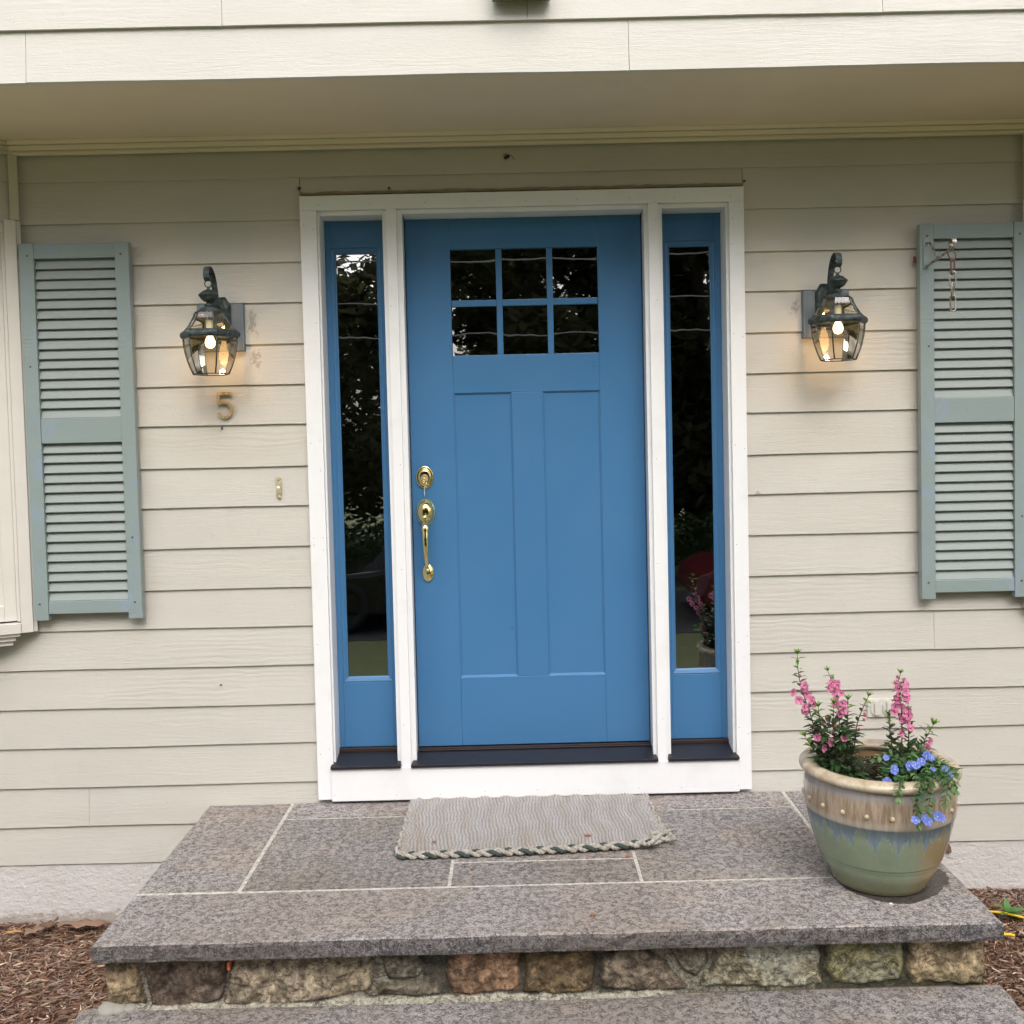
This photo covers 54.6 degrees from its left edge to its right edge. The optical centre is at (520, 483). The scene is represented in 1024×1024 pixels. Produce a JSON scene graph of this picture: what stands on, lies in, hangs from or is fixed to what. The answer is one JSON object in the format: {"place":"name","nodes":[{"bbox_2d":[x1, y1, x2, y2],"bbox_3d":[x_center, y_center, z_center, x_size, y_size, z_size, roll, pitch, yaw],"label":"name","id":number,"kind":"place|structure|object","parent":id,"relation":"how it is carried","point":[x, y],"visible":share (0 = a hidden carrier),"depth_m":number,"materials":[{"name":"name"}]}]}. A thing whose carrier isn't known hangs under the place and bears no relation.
{"place":"outdoors","nodes":[
{"label":"outdoors","id":0,"kind":"place"},
{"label":"lawn","id":1,"kind":"structure","parent":0,"visible":0},
{"bbox_2d":[0,919,111,1023],"bbox_3d":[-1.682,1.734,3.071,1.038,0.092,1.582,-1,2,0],"label":"bark mulch","id":2,"kind":"object","parent":1,"relation":"on","point":[31,978],"visible":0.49,"depth_m":3.45,"materials":[{"name":"brown wood"}]},
{"bbox_2d":[5,930,22,932],"bbox_3d":[-1.901,1.680,3.727,0.066,0.008,0.017,-2,2,-7],"label":"dry leaf","id":3,"kind":"object","parent":2,"relation":"on","point":[12,931],"visible":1,"depth_m":3.72,"materials":[{"name":"brown plant"}]},
{"bbox_2d":[23,925,44,935],"bbox_3d":[-1.834,1.678,3.735,0.084,0.019,0.050,-2,2,-7],"label":"dry leaf","id":4,"kind":"object","parent":2,"relation":"on","point":[36,928],"visible":1,"depth_m":3.74,"materials":[{"name":"brown plant"}]},
{"bbox_2d":[42,917,58,927],"bbox_3d":[-1.790,1.674,3.786,0.047,0.016,0.066,1,3,42],"label":"dry leaf","id":5,"kind":"object","parent":2,"relation":"on","point":[49,923],"visible":1,"depth_m":3.78,"materials":[{"name":"brown plant"}]},
{"bbox_2d":[57,918,107,928],"bbox_3d":[-1.665,1.668,3.768,0.194,0.019,0.050,-1,2,0],"label":"dry leaf","id":6,"kind":"object","parent":2,"relation":"on","point":[86,922],"visible":1,"depth_m":3.77,"materials":[{"name":"brown plant"}]},
{"bbox_2d":[0,0,1023,924],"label":"house","id":7,"kind":"structure","parent":1,"relation":"on","point":[178,144],"depth_m":3.78,"materials":[{"name":"beige paint"}]},
{"bbox_2d":[0,140,37,646],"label":"bay window","id":8,"kind":"structure","parent":7,"relation":"attached to","point":[11,595],"depth_m":3.73,"materials":[{"name":"beige paint"}]},
{"bbox_2d":[0,525,3,605],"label":"window pane","id":9,"kind":"structure","parent":8,"relation":"in","point":[1,570],"depth_m":3.76,"materials":[{"name":"glass"}]},
{"bbox_2d":[19,242,145,620],"bbox_3d":[-1.654,-0.193,3.750,0.407,1.415,0.036,-1,2,0],"label":"louvered shutter","id":10,"kind":"object","parent":7,"relation":"attached to","point":[77,308],"visible":1,"depth_m":3.74,"materials":[{"name":"green paint"}]},
{"bbox_2d":[180,266,245,375],"bbox_3d":[-1.133,-0.595,3.646,0.221,0.394,0.263,-1,2,0],"label":"wall lantern","id":11,"kind":"object","parent":7,"relation":"attached to","point":[216,324],"depth_m":3.65,"materials":[{"name":"grey metal"}]},
{"bbox_2d":[217,392,232,418],"bbox_3d":[-1.125,-0.298,3.771,0.061,0.102,0.009,-1,2,0],"label":"house number","id":12,"kind":"object","parent":7,"relation":"attached to","point":[225,402],"visible":1,"depth_m":3.77,"materials":[{"name":"gold metal"}]},
{"bbox_2d":[276,476,281,499],"bbox_3d":[-0.924,0.016,3.788,0.022,0.089,0.016,-1,2,0],"label":"doorbell","id":13,"kind":"object","parent":7,"relation":"attached to","point":[278,487],"visible":1,"depth_m":3.79,"materials":[{"name":"gold metal"}]},
{"bbox_2d":[492,0,549,1],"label":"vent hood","id":14,"kind":"object","parent":7,"relation":"attached to","point":[516,0],"visible":1,"depth_m":3.08,"materials":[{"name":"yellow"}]},
{"bbox_2d":[299,186,751,801],"bbox_3d":[0.029,0.048,3.852,1.671,2.304,0.185,-1,2,0],"label":"door frame","id":15,"kind":"object","parent":7,"relation":"attached to","point":[407,766],"visible":0.99,"depth_m":3.80,"materials":[{"name":"white wood"}]},
{"bbox_2d":[324,221,396,746],"bbox_3d":[-0.620,0.010,3.905,0.237,2.058,0.044,-1,2,0],"label":"sidelight window","id":16,"kind":"structure","parent":15,"relation":"attached to","point":[367,710],"depth_m":3.89,"materials":[{"name":"blue paint"}]},
{"bbox_2d":[405,215,649,745],"bbox_3d":[0.030,-0.001,3.873,0.913,2.062,0.116,-1,2,0],"label":"front door","id":17,"kind":"structure","parent":15,"relation":"attached to","point":[530,568],"depth_m":3.90,"materials":[{"name":"blue paint"}]},
{"bbox_2d":[405,215,649,745],"bbox_3d":[0.030,-0.002,3.909,0.913,2.062,0.044,-1,2,0],"label":"door slab","id":18,"kind":"structure","parent":17,"relation":"in","point":[532,588],"depth_m":3.90,"materials":[{"name":"blue paint"}]},
{"bbox_2d":[662,213,727,738],"bbox_3d":[0.675,-0.020,3.912,0.239,2.058,0.044,-1,2,0],"label":"sidelight window","id":19,"kind":"structure","parent":15,"relation":"attached to","point":[698,702],"depth_m":3.90,"materials":[{"name":"blue paint"}]},
{"bbox_2d":[801,252,867,361],"bbox_3d":[1.156,-0.649,3.658,0.221,0.394,0.263,-1,2,0],"label":"wall lantern","id":20,"kind":"object","parent":7,"relation":"attached to","point":[829,309],"depth_m":3.66,"materials":[{"name":"grey metal"}]},
{"bbox_2d":[867,698,896,716],"bbox_3d":[1.397,0.866,3.834,0.115,0.072,0.024,-1,2,0],"label":"outlet cover","id":21,"kind":"object","parent":7,"relation":"attached to","point":[879,707],"visible":0.89,"depth_m":3.83,"materials":[{"name":"white plastic"}]},
{"bbox_2d":[946,844,951,853],"bbox_3d":[1.663,1.418,3.863,0.022,0.039,0.012,-1,2,0],"label":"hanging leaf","id":22,"kind":"object","parent":7,"relation":"hanging from","point":[948,849],"visible":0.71,"depth_m":3.86,"materials":[{"name":"brown plant"}]},
{"bbox_2d":[917,222,1023,598],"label":"louvered shutter","id":23,"kind":"object","parent":7,"relation":"attached to","point":[970,358],"visible":0.99,"depth_m":3.76,"materials":[{"name":"green paint"}]},
{"bbox_2d":[923,238,956,268],"bbox_3d":[1.520,-0.858,3.603,0.021,0.111,0.243,-1,2,0],"label":"plant bracket","id":24,"kind":"object","parent":23,"relation":"attached to","point":[926,244],"visible":1,"depth_m":3.70,"materials":[{"name":"grey metal"}]},
{"bbox_2d":[947,246,956,311],"bbox_3d":[1.521,-0.723,3.504,0.035,0.233,0.015,-2,2,-8],"label":"chain","id":25,"kind":"object","parent":24,"relation":"hanging from","point":[952,286],"visible":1,"depth_m":3.50,"materials":[{"name":"grey metal"}]},
{"bbox_2d":[1023,133,1023,221],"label":"bay window","id":26,"kind":"structure","parent":7,"relation":"attached to","point":[1023,177],"depth_m":3.74,"materials":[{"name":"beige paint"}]},
{"bbox_2d":[72,791,1023,1023],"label":"stone stoop","id":27,"kind":"object","parent":1,"relation":"on","point":[737,908],"visible":0.99,"depth_m":2.86,"materials":[{"name":"stone"}]},
{"bbox_2d":[227,960,231,970],"bbox_3d":[-0.837,1.380,2.850,0.011,0.027,0.023,-1,2,0],"label":"orange tag","id":28,"kind":"object","parent":27,"relation":"attached to","point":[229,964],"visible":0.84,"depth_m":2.84,"materials":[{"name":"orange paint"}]},
{"bbox_2d":[395,793,675,859],"bbox_3d":[0.050,1.199,3.552,0.955,0.054,0.546,-1,2,0],"label":"doormat","id":29,"kind":"object","parent":27,"relation":"on","point":[478,827],"visible":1,"depth_m":3.51,"materials":[{"name":"fabric"}]},
{"bbox_2d":[799,739,961,896],"bbox_3d":[1.106,1.035,3.068,0.473,0.370,0.473,-1,2,0],"label":"flower pot","id":30,"kind":"object","parent":27,"relation":"on","point":[870,838],"visible":0.67,"depth_m":2.90,"materials":[{"name":"ceramic"}]},
{"bbox_2d":[840,756,897,781],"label":"potting soil","id":31,"kind":"structure","parent":30,"relation":"in","point":[875,772],"depth_m":3.15,"materials":[{"name":"brown soil"}]},
{"bbox_2d":[790,648,881,780],"bbox_3d":[0.965,0.710,3.044,0.265,0.416,0.184,-1,2,19],"label":"pink flower plant","id":32,"kind":"object","parent":31,"relation":"on","point":[831,759],"visible":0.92,"depth_m":3.03,"materials":[{"name":"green plant"}]},
{"bbox_2d":[876,669,942,768],"bbox_3d":[1.194,0.743,3.058,0.165,0.350,0.164,-3,3,-40],"label":"pink flower plant","id":33,"kind":"object","parent":31,"relation":"on","point":[898,700],"visible":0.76,"depth_m":3.05,"materials":[{"name":"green plant"}]},
{"bbox_2d":[870,744,963,830],"bbox_3d":[1.170,0.878,2.897,0.262,0.195,0.253,-1,2,0],"label":"blue flower plant","id":34,"kind":"object","parent":31,"relation":"on","point":[922,769],"visible":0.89,"depth_m":2.89,"materials":[{"name":"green plant"}]},
{"bbox_2d":[966,886,1023,1011],"bbox_3d":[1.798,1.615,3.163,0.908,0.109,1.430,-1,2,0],"label":"bark mulch","id":35,"kind":"object","parent":1,"relation":"on","point":[1009,895],"visible":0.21,"depth_m":3.42,"materials":[{"name":"brown wood"}]},
{"bbox_2d":[990,910,1023,937],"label":"yellow cord","id":36,"kind":"object","parent":35,"relation":"on","point":[1012,934],"visible":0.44,"depth_m":3.57,"materials":[{"name":"yellow plastic"}]},
{"bbox_2d":[995,897,1023,920],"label":"green sprig","id":37,"kind":"object","parent":35,"relation":"on","point":[1007,908],"visible":1,"depth_m":3.61,"materials":[{"name":"green plant"}]}
]}

